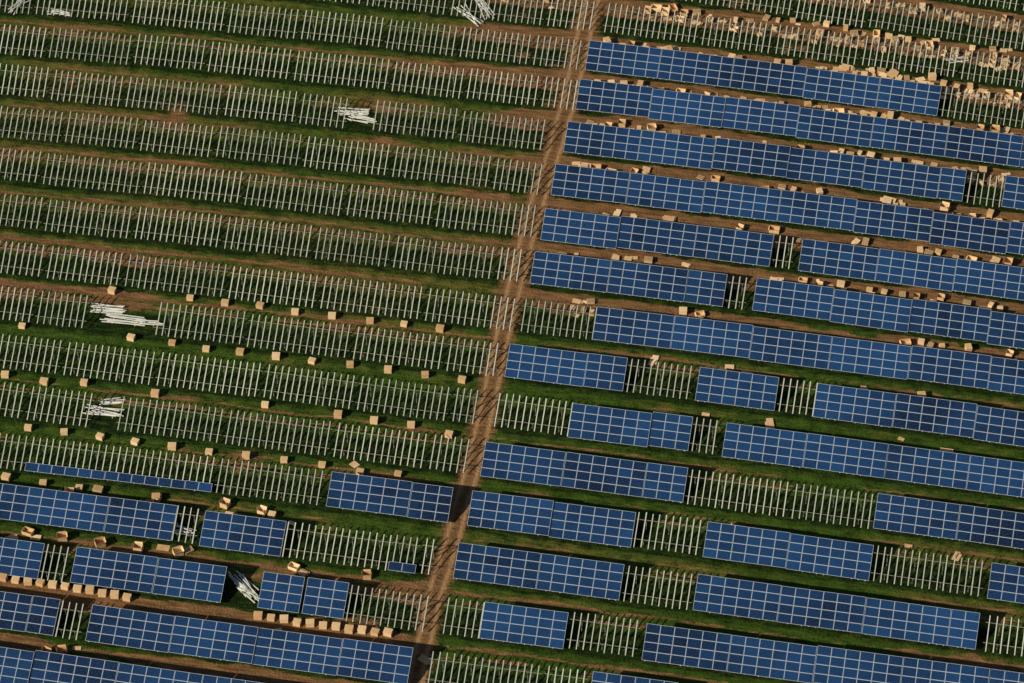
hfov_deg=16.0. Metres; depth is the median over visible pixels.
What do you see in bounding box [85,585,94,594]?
pallet carton
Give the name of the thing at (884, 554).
mounting frame
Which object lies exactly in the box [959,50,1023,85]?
mounting frame
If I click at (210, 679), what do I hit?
solar panel table
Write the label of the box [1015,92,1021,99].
open carton
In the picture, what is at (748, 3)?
mounting frame
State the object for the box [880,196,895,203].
flattened cardboard
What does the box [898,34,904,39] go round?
flattened cardboard
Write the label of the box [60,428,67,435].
pallet carton
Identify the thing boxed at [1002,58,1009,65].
pallet carton
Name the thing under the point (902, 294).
wooden pallet stack
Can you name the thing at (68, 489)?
open carton
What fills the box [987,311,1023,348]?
solar panel table
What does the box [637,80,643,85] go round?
pallet carton
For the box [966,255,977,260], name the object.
open carton
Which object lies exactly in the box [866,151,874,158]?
pallet carton
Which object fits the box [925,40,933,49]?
open carton
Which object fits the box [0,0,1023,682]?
ground
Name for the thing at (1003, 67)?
flattened cardboard
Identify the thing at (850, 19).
mounting frame
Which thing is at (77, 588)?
pallet carton
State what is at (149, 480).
part filled solar table
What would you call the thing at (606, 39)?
pallet carton
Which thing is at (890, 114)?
pallet carton
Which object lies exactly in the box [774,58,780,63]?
pallet carton
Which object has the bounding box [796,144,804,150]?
open carton
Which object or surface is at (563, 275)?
solar panel table
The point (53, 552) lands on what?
mounting frame
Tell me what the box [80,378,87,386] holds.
pallet carton
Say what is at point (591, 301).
wooden pallet stack
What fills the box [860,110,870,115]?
flattened cardboard
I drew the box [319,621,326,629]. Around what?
pallet carton
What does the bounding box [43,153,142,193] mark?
mounting frame
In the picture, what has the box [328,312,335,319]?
pallet carton
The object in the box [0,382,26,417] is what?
mounting frame
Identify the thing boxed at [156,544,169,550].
flattened cardboard
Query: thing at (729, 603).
solar panel table
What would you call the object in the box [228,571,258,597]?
aluminium rail stack
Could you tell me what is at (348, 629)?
pallet carton
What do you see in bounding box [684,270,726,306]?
solar panel table
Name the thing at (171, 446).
pallet carton
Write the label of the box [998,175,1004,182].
pallet carton
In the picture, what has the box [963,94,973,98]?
flattened cardboard
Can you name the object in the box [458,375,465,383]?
pallet carton
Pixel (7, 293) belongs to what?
mounting frame
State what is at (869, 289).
pallet carton
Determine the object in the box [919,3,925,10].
pallet carton
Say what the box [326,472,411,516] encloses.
solar panel table
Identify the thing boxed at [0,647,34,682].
solar panel table
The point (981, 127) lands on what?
open carton
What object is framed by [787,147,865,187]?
solar panel table
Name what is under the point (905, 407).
solar panel table
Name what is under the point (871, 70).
pallet carton
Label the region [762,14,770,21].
wooden pallet stack
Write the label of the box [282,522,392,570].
mounting frame
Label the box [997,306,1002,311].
pallet carton
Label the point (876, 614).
solar panel table
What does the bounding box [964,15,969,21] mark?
pallet carton
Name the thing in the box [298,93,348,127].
mounting frame
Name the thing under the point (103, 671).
solar panel table
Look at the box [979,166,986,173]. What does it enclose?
pallet carton
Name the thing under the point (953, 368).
solar panel table
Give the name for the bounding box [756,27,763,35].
open carton
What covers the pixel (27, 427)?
pallet carton
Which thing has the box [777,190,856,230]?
solar panel table
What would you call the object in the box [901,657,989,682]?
solar panel table
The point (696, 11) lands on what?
wooden pallet stack
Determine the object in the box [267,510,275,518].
pallet carton
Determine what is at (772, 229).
open carton
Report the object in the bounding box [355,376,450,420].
mounting frame
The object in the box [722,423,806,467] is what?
solar panel table
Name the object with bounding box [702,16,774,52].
mounting frame
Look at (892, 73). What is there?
flattened cardboard
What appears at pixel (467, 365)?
mounting frame
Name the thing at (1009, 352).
open carton
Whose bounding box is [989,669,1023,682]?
solar panel table
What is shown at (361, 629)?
pallet carton
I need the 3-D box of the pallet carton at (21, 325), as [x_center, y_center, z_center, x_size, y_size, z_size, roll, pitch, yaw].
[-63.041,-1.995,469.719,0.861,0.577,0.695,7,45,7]
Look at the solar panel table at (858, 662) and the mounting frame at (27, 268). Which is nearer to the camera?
the solar panel table at (858, 662)
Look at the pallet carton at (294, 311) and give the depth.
471.27 m
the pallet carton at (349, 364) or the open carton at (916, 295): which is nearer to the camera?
the pallet carton at (349, 364)
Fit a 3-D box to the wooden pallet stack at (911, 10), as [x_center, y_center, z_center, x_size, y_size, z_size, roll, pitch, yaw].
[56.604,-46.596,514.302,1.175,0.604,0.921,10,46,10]
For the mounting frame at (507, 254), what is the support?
on the ground
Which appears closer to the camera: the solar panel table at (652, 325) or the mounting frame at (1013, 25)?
the solar panel table at (652, 325)
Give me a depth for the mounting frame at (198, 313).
468.23 m
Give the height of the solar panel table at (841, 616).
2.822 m
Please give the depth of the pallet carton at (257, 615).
434.68 m
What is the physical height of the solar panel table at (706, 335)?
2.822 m
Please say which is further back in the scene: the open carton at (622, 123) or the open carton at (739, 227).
the open carton at (622, 123)
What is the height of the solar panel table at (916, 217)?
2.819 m
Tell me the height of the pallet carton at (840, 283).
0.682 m
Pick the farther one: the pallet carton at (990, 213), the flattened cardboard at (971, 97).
the flattened cardboard at (971, 97)
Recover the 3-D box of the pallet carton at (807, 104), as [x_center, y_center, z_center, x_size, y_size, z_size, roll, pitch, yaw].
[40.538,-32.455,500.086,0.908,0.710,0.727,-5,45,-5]
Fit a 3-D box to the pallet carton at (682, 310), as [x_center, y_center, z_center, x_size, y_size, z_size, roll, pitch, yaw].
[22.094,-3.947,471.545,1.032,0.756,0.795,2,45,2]
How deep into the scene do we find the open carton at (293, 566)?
440.56 m
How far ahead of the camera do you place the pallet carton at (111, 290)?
473.96 m
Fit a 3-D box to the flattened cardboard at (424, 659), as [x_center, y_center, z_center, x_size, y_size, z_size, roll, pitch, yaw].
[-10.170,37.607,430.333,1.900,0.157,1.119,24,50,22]
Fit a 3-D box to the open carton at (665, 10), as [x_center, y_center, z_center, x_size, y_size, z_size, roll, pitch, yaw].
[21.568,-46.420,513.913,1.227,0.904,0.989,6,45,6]
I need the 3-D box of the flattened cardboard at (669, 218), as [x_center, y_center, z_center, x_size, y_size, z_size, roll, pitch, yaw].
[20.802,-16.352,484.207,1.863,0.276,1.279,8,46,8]
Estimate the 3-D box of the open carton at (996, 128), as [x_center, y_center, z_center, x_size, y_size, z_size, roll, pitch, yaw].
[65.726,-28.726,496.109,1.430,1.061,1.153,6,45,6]
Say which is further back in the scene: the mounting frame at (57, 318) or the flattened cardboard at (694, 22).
the flattened cardboard at (694, 22)
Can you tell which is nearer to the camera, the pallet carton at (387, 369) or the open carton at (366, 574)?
the open carton at (366, 574)
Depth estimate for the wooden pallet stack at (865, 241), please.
480.68 m
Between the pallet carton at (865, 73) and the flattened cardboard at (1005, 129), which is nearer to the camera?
the flattened cardboard at (1005, 129)
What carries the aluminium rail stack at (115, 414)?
on the ground
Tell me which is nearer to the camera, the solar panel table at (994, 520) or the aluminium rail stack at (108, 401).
the solar panel table at (994, 520)
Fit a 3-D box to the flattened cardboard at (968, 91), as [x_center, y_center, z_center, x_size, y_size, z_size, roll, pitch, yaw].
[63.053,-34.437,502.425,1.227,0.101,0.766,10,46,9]
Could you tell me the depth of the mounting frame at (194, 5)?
512.12 m
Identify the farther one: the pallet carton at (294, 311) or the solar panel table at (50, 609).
the pallet carton at (294, 311)
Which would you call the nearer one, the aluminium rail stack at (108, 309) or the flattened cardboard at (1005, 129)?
the aluminium rail stack at (108, 309)
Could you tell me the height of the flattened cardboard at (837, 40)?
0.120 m
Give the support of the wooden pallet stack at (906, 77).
on the ground
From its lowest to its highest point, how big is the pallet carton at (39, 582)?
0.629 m
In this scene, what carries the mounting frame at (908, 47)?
on the ground
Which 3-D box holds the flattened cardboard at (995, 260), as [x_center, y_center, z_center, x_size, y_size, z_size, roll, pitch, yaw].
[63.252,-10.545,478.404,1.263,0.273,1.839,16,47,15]
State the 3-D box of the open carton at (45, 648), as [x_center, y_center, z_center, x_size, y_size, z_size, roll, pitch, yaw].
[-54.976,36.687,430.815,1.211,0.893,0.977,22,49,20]
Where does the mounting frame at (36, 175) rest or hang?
on the ground
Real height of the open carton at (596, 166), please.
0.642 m
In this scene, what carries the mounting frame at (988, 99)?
on the ground
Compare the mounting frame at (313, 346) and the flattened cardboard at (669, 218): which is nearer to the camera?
the mounting frame at (313, 346)
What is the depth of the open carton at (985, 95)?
501.27 m
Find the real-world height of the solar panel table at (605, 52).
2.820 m
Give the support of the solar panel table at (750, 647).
on the ground
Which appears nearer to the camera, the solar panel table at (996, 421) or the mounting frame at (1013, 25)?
the solar panel table at (996, 421)
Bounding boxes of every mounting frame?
[0,0,30,13]
[0,24,47,57]
[0,63,50,96]
[0,106,64,142]
[0,148,42,182]
[0,194,44,228]
[0,241,43,276]
[0,286,36,321]
[0,334,61,373]
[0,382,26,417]
[0,433,28,470]
[25,386,94,426]
[35,0,127,20]
[36,291,87,327]
[39,544,69,582]
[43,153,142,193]
[43,200,133,238]
[45,246,124,284]
[47,28,133,64]
[51,70,122,106]
[54,601,83,639]
[63,342,156,384]
[65,111,137,148]
[116,396,224,442]
[124,77,221,114]
[125,254,227,296]
[132,0,226,30]
[133,34,205,69]
[134,207,223,246]
[139,120,214,156]
[142,162,242,202]
[153,302,244,343]
[155,352,260,396]
[172,505,200,543]
[206,42,292,78]
[214,458,324,504]
[215,126,302,163]
[223,85,298,121]
[223,217,311,256]
[223,410,332,454]
[226,4,299,38]
[228,266,319,307]
[243,174,345,215]
[247,314,351,357]
[264,364,356,408]
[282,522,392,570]
[292,51,390,88]
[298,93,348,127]
[301,10,383,46]
[304,136,390,174]
[313,227,390,266]
[319,276,423,318]
[332,423,428,467]
[344,585,430,631]
[345,184,435,224]
[351,327,444,368]
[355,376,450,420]
[367,0,445,13]
[371,100,459,138]
[384,19,458,55]
[391,146,492,186]
[391,236,495,278]
[392,61,465,98]
[421,538,435,574]
[424,288,516,330]
[426,651,540,682]
[429,435,470,472]
[435,195,537,236]
[443,598,484,638]
[446,338,499,375]
[449,0,543,24]
[450,388,478,423]
[458,111,546,149]
[460,27,532,63]
[465,68,540,105]
[492,393,572,435]
[493,158,543,194]
[495,247,523,280]
[521,299,596,339]
[532,35,581,68]
[540,77,578,109]
[545,666,587,682]
[547,0,595,29]
[567,612,640,656]
[603,3,700,42]
[621,566,694,609]
[627,359,693,398]
[632,512,701,554]
[681,470,790,516]
[690,417,719,453]
[699,0,792,14]
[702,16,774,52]
[723,275,748,309]
[769,235,795,268]
[774,25,859,64]
[777,378,817,415]
[791,484,874,528]
[794,0,868,27]
[862,36,959,76]
[869,0,965,39]
[871,546,985,595]
[940,87,1023,127]
[955,0,1018,10]
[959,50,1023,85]
[965,172,1004,206]
[967,13,1023,49]
[983,615,1023,655]
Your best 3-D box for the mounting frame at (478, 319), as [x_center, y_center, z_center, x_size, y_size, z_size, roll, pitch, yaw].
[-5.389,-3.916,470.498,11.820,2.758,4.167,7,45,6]
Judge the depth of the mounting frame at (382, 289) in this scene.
471.70 m
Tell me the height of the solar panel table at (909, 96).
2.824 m
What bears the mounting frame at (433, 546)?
on the ground
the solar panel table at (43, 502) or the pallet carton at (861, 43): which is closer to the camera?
the solar panel table at (43, 502)
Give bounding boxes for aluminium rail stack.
[8,0,29,14]
[47,9,70,15]
[82,404,123,417]
[90,303,125,313]
[98,397,124,404]
[100,312,147,325]
[135,319,162,325]
[174,522,196,535]
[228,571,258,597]
[235,584,258,602]
[335,107,369,116]
[344,112,376,123]
[453,4,483,25]
[475,0,494,19]
[944,56,968,62]
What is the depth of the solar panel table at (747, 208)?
484.35 m
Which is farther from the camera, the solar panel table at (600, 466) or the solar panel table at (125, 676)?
the solar panel table at (600, 466)
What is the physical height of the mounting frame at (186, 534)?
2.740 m
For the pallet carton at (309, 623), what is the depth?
433.82 m
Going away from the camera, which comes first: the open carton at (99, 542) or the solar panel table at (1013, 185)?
the open carton at (99, 542)
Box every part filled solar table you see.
[24,437,106,479]
[104,446,189,488]
[184,455,216,491]
[388,535,418,573]
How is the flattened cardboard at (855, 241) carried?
on the ground
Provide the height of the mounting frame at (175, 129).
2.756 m
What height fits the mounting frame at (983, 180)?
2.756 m
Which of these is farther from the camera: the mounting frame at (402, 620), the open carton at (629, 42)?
the open carton at (629, 42)
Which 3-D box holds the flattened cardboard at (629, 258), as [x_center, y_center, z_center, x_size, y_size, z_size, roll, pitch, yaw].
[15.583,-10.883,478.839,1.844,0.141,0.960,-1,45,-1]
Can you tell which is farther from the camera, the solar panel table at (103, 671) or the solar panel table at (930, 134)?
the solar panel table at (930, 134)
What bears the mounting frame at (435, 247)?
on the ground
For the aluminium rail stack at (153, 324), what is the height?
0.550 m
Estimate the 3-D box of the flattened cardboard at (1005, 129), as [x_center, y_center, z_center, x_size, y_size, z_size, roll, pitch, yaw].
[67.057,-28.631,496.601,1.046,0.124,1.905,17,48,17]
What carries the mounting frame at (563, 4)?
on the ground
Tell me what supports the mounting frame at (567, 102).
on the ground
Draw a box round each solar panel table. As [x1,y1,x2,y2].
[0,483,29,521]
[0,537,44,578]
[0,591,31,631]
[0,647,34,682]
[23,487,109,531]
[26,596,60,635]
[29,650,118,682]
[70,547,157,592]
[85,605,174,652]
[104,497,177,540]
[115,663,202,682]
[152,558,226,602]
[169,616,257,663]
[199,511,286,555]
[202,675,259,682]
[253,628,342,675]
[257,572,304,612]
[302,577,348,618]
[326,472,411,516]
[337,638,412,682]
[407,483,452,521]
[453,543,540,588]
[467,491,553,535]
[479,602,567,648]
[480,442,565,485]
[505,344,587,386]
[530,251,610,292]
[536,553,623,600]
[540,208,620,248]
[549,502,635,547]
[551,164,629,202]
[561,452,646,496]
[563,121,641,159]
[567,403,651,446]
[575,79,652,116]
[584,353,627,390]
[585,40,661,78]
[592,307,674,348]
[592,671,676,682]
[607,260,687,301]
[617,216,696,256]
[626,173,704,212]
[637,130,715,169]
[642,623,730,670]
[643,463,687,501]
[648,89,725,127]
[648,412,692,450]
[657,49,733,86]
[670,316,752,357]
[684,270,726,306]
[693,225,773,266]
[693,574,781,620]
[695,367,778,410]
[701,181,780,220]
[703,522,789,567]
[712,138,790,176]
[722,97,799,135]
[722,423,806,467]
[727,635,816,682]
[730,58,806,96]
[749,326,831,368]
[752,278,833,319]
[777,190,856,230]
[777,586,865,632]
[786,534,873,580]
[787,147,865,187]
[796,107,873,146]
[798,239,878,280]
[803,68,879,107]
[803,433,888,477]
[812,383,895,426]
[813,646,902,682]
[828,336,910,379]
[830,289,911,331]
[853,201,932,241]
[862,158,940,198]
[862,598,950,645]
[870,117,948,156]
[873,493,959,539]
[875,249,956,291]
[876,78,941,115]
[885,444,969,489]
[892,393,976,437]
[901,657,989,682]
[908,299,990,341]
[908,346,990,388]
[929,212,1009,253]
[937,167,966,200]
[945,126,1023,166]
[947,609,979,648]
[953,259,1023,299]
[956,504,1023,549]
[966,455,1023,497]
[973,406,1023,446]
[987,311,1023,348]
[987,563,1023,603]
[988,357,1023,394]
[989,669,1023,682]
[1002,175,1023,209]
[1006,221,1023,254]
[1019,141,1023,167]
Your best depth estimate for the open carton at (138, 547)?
442.42 m
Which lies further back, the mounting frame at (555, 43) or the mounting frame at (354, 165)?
the mounting frame at (555, 43)
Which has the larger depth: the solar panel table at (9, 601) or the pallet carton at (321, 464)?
the pallet carton at (321, 464)
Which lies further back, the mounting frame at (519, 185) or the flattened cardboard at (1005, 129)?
the flattened cardboard at (1005, 129)
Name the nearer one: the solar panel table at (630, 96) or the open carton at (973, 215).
the open carton at (973, 215)
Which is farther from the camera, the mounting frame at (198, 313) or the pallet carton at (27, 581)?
the mounting frame at (198, 313)
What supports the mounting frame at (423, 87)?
on the ground
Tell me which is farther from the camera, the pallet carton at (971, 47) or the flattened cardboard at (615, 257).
the pallet carton at (971, 47)
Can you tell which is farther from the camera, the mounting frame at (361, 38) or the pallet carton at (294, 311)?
the mounting frame at (361, 38)
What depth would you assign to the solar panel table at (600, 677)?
425.45 m
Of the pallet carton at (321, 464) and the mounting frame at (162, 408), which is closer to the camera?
the pallet carton at (321, 464)
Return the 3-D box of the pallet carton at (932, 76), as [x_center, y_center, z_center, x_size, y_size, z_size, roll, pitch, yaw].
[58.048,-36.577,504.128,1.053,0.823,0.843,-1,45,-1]
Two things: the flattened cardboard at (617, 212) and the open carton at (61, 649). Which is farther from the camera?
the flattened cardboard at (617, 212)
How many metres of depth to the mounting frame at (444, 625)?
433.24 m
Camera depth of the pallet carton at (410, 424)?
457.03 m
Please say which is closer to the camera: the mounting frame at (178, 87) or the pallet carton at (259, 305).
the pallet carton at (259, 305)
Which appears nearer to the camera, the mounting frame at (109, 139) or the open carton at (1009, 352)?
the open carton at (1009, 352)
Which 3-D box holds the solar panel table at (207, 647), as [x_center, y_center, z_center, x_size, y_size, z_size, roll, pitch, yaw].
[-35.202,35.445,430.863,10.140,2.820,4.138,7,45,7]
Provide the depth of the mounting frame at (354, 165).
490.99 m
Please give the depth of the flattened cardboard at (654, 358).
465.59 m
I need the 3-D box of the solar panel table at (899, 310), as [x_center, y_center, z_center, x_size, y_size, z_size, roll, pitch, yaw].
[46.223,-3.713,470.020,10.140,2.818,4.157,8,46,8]
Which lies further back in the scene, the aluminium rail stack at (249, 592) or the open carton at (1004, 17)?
the open carton at (1004, 17)
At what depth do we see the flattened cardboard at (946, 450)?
454.38 m
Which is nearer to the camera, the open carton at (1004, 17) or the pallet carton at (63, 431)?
the pallet carton at (63, 431)
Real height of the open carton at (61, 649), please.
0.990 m
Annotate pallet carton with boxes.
[0,573,7,581]
[1,370,8,378]
[1,472,10,481]
[11,576,19,583]
[18,322,25,328]
[23,577,31,585]
[24,424,31,431]
[35,578,44,586]
[39,377,48,385]
[39,479,46,485]
[48,580,57,588]
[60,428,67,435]
[60,582,69,590]
[73,584,81,592]
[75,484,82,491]
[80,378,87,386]
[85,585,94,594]
[95,432,104,440]
[98,589,106,597]
[107,286,116,294]
[110,590,118,598]
[122,593,131,601]
[126,333,135,341]
[130,437,139,445]
[150,389,159,397]
[151,493,159,501]
[167,442,176,450]
[168,339,175,345]
[186,294,193,300]
[202,345,209,352]
[205,448,212,454]
[221,299,228,306]
[236,347,244,355]
[242,451,249,459]
[253,611,262,619]
[255,301,263,309]
[261,401,268,408]
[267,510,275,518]
[267,614,274,621]
[272,352,279,360]
[280,456,287,462]
[280,615,287,622]
[291,308,298,315]
[292,618,301,626]
[306,619,313,627]
[308,357,315,364]
[318,461,325,468]
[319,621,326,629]
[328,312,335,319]
[331,622,340,630]
[333,410,341,418]
[344,624,353,633]
[346,361,353,367]
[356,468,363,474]
[357,625,366,634]
[366,317,373,323]
[370,416,377,424]
[370,627,379,636]
[383,627,392,637]
[384,365,391,373]
[394,470,401,477]
[400,320,407,327]
[407,421,414,428]
[421,371,428,378]
[435,324,444,332]
[444,430,453,438]
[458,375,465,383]
[603,36,610,42]
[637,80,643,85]
[679,307,686,314]
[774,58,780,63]
[785,59,792,64]
[790,18,795,22]
[790,186,796,191]
[792,34,798,39]
[804,101,811,107]
[816,187,822,194]
[817,28,824,36]
[823,20,829,27]
[836,280,844,287]
[838,148,844,153]
[843,24,848,30]
[859,40,864,47]
[861,71,867,75]
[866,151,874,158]
[866,287,872,293]
[869,67,874,73]
[870,111,877,116]
[881,288,887,295]
[887,111,893,118]
[893,157,900,161]
[905,36,910,42]
[917,246,922,253]
[917,391,925,398]
[918,338,924,344]
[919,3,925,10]
[928,72,936,80]
[935,248,941,255]
[939,343,944,348]
[940,79,946,86]
[953,83,959,91]
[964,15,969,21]
[964,51,970,59]
[964,343,972,352]
[967,83,972,89]
[969,45,975,50]
[971,169,976,178]
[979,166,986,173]
[986,209,993,218]
[988,301,993,308]
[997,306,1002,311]
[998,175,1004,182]
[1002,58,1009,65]
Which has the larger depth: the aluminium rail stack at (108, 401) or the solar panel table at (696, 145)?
the solar panel table at (696, 145)
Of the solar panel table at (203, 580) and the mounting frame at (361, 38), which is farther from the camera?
the mounting frame at (361, 38)
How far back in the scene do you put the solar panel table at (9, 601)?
433.75 m
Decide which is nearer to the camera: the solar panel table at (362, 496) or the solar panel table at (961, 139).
the solar panel table at (362, 496)
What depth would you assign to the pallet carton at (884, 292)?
473.89 m
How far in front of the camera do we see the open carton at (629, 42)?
509.04 m
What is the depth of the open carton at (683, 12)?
513.84 m
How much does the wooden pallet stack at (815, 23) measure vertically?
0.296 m
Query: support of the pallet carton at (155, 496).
on the ground
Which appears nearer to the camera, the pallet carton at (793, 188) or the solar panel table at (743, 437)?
the solar panel table at (743, 437)
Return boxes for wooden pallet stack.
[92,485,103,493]
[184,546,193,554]
[586,298,594,303]
[644,256,652,263]
[672,129,680,133]
[693,9,700,14]
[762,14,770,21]
[778,184,785,188]
[812,21,819,26]
[844,36,850,43]
[850,30,857,36]
[862,237,868,245]
[876,67,885,72]
[891,36,898,44]
[899,291,905,297]
[904,75,909,80]
[909,7,917,13]
[924,249,933,255]
[927,342,933,347]
[943,120,949,125]
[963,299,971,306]
[987,180,995,185]
[989,46,995,51]
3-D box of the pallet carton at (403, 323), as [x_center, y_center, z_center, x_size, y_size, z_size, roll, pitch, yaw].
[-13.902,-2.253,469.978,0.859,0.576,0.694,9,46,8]
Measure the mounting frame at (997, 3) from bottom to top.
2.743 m
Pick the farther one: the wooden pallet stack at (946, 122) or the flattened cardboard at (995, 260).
the wooden pallet stack at (946, 122)
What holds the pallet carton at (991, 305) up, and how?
on the ground
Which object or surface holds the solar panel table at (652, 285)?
on the ground
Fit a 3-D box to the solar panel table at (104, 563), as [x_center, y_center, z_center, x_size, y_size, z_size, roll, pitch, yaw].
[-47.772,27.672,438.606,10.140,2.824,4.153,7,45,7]
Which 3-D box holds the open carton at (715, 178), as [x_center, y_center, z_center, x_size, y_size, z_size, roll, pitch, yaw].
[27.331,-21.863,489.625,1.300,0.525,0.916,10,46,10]
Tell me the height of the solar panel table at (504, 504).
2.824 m
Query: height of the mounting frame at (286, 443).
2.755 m
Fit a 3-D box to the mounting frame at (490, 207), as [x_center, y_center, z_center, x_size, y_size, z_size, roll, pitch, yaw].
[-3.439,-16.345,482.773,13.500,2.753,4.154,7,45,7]
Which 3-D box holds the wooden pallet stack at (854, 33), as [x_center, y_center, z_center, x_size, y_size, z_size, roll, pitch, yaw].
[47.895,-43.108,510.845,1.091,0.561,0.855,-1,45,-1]
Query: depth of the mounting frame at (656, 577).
436.62 m
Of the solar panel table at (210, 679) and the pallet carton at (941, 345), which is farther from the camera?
the pallet carton at (941, 345)
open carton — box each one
[22,526,34,536]
[40,645,51,651]
[56,644,67,654]
[57,531,67,542]
[64,486,73,491]
[94,536,105,548]
[132,541,143,553]
[172,545,183,557]
[219,497,230,509]
[256,505,267,516]
[288,561,300,571]
[362,569,371,579]
[590,163,601,170]
[618,119,626,127]
[626,40,634,45]
[629,167,638,177]
[643,5,651,14]
[647,123,656,130]
[651,4,662,11]
[661,7,669,15]
[668,3,677,12]
[675,15,684,22]
[676,88,685,92]
[680,9,687,16]
[695,310,704,316]
[711,175,720,181]
[729,24,739,31]
[735,223,743,230]
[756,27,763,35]
[768,225,779,233]
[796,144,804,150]
[798,277,807,283]
[812,35,819,44]
[813,280,823,286]
[833,108,844,112]
[873,29,880,37]
[899,338,910,345]
[913,292,919,298]
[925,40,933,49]
[937,293,944,301]
[939,201,950,212]
[966,175,974,183]
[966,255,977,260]
[969,213,976,220]
[976,124,984,130]
[983,91,990,98]
[987,59,994,67]
[990,124,1000,132]
[1000,14,1006,21]
[1004,89,1013,99]
[1004,257,1012,265]
[1006,349,1013,357]
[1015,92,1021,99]
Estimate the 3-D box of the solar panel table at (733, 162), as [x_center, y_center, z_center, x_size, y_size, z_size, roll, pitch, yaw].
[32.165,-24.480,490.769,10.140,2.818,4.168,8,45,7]
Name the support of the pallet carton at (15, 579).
on the ground
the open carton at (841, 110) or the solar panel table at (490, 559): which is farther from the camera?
the open carton at (841, 110)
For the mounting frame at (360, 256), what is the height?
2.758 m
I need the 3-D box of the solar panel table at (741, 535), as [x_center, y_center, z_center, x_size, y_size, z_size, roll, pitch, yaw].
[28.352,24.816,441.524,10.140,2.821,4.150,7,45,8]
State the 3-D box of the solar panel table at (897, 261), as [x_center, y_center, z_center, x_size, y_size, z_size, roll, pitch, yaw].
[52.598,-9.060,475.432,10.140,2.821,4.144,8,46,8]
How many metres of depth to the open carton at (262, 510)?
446.72 m
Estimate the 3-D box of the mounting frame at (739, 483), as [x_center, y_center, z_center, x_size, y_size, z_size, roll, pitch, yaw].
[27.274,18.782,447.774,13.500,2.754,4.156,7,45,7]
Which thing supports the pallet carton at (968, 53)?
on the ground
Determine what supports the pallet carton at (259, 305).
on the ground
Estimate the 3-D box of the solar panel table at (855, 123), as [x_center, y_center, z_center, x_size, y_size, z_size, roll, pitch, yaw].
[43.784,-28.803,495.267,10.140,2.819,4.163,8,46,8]
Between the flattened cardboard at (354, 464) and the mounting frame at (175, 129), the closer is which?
the flattened cardboard at (354, 464)
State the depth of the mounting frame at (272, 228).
479.59 m
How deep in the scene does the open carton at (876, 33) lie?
510.99 m
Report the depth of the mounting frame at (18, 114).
495.54 m
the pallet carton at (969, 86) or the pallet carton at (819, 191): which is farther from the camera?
the pallet carton at (969, 86)
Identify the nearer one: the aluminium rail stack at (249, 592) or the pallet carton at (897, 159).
the aluminium rail stack at (249, 592)
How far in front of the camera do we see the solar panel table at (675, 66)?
503.46 m
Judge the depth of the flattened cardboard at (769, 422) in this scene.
457.59 m
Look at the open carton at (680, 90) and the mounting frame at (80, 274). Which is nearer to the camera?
the mounting frame at (80, 274)
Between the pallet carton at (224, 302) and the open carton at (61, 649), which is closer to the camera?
the open carton at (61, 649)
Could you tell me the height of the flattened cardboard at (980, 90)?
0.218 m
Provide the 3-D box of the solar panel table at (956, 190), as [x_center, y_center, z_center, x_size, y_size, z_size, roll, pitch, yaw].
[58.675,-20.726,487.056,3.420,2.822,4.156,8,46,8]
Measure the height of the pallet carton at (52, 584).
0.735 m
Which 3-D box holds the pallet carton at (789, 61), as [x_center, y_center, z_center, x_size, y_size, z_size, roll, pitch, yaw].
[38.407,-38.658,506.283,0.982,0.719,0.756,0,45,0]
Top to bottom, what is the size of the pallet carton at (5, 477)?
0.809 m
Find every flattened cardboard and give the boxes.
[4,534,17,539]
[30,534,41,539]
[72,646,80,649]
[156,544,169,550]
[296,568,309,576]
[349,461,359,467]
[417,654,433,664]
[571,161,580,164]
[572,298,582,303]
[578,162,590,167]
[611,254,619,260]
[613,209,620,216]
[624,256,637,260]
[641,166,650,173]
[648,355,658,365]
[662,215,675,221]
[663,17,671,20]
[682,262,690,266]
[692,20,702,25]
[701,412,709,416]
[725,364,733,368]
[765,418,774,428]
[770,277,783,280]
[780,34,792,38]
[830,36,841,42]
[839,63,853,69]
[851,238,860,244]
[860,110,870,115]
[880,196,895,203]
[885,33,892,38]
[886,68,898,77]
[895,74,902,79]
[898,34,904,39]
[911,159,923,164]
[915,77,924,80]
[918,80,929,83]
[932,38,939,41]
[938,447,953,452]
[952,551,961,561]
[954,12,964,16]
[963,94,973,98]
[965,89,974,93]
[977,61,987,66]
[978,88,987,92]
[990,256,1000,263]
[995,66,1005,71]
[1000,48,1012,52]
[1000,126,1010,133]
[1013,62,1020,69]
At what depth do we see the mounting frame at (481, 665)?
427.15 m
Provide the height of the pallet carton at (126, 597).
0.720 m
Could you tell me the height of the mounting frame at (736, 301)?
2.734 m
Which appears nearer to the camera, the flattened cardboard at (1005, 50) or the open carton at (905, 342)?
the open carton at (905, 342)
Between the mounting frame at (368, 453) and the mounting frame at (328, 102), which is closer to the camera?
the mounting frame at (368, 453)
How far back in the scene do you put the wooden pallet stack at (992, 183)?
488.99 m
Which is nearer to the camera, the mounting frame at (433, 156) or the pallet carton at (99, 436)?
the pallet carton at (99, 436)
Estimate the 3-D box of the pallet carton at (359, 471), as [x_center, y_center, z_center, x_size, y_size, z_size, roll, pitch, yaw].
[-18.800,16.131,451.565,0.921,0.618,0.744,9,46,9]
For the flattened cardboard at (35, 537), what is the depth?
444.12 m
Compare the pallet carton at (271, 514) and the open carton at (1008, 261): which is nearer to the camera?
the pallet carton at (271, 514)
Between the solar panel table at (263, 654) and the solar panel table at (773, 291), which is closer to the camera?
the solar panel table at (263, 654)
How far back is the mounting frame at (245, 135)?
492.42 m
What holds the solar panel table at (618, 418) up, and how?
on the ground
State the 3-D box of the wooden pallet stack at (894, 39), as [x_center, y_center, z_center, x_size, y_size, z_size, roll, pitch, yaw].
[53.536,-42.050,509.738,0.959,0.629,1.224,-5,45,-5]

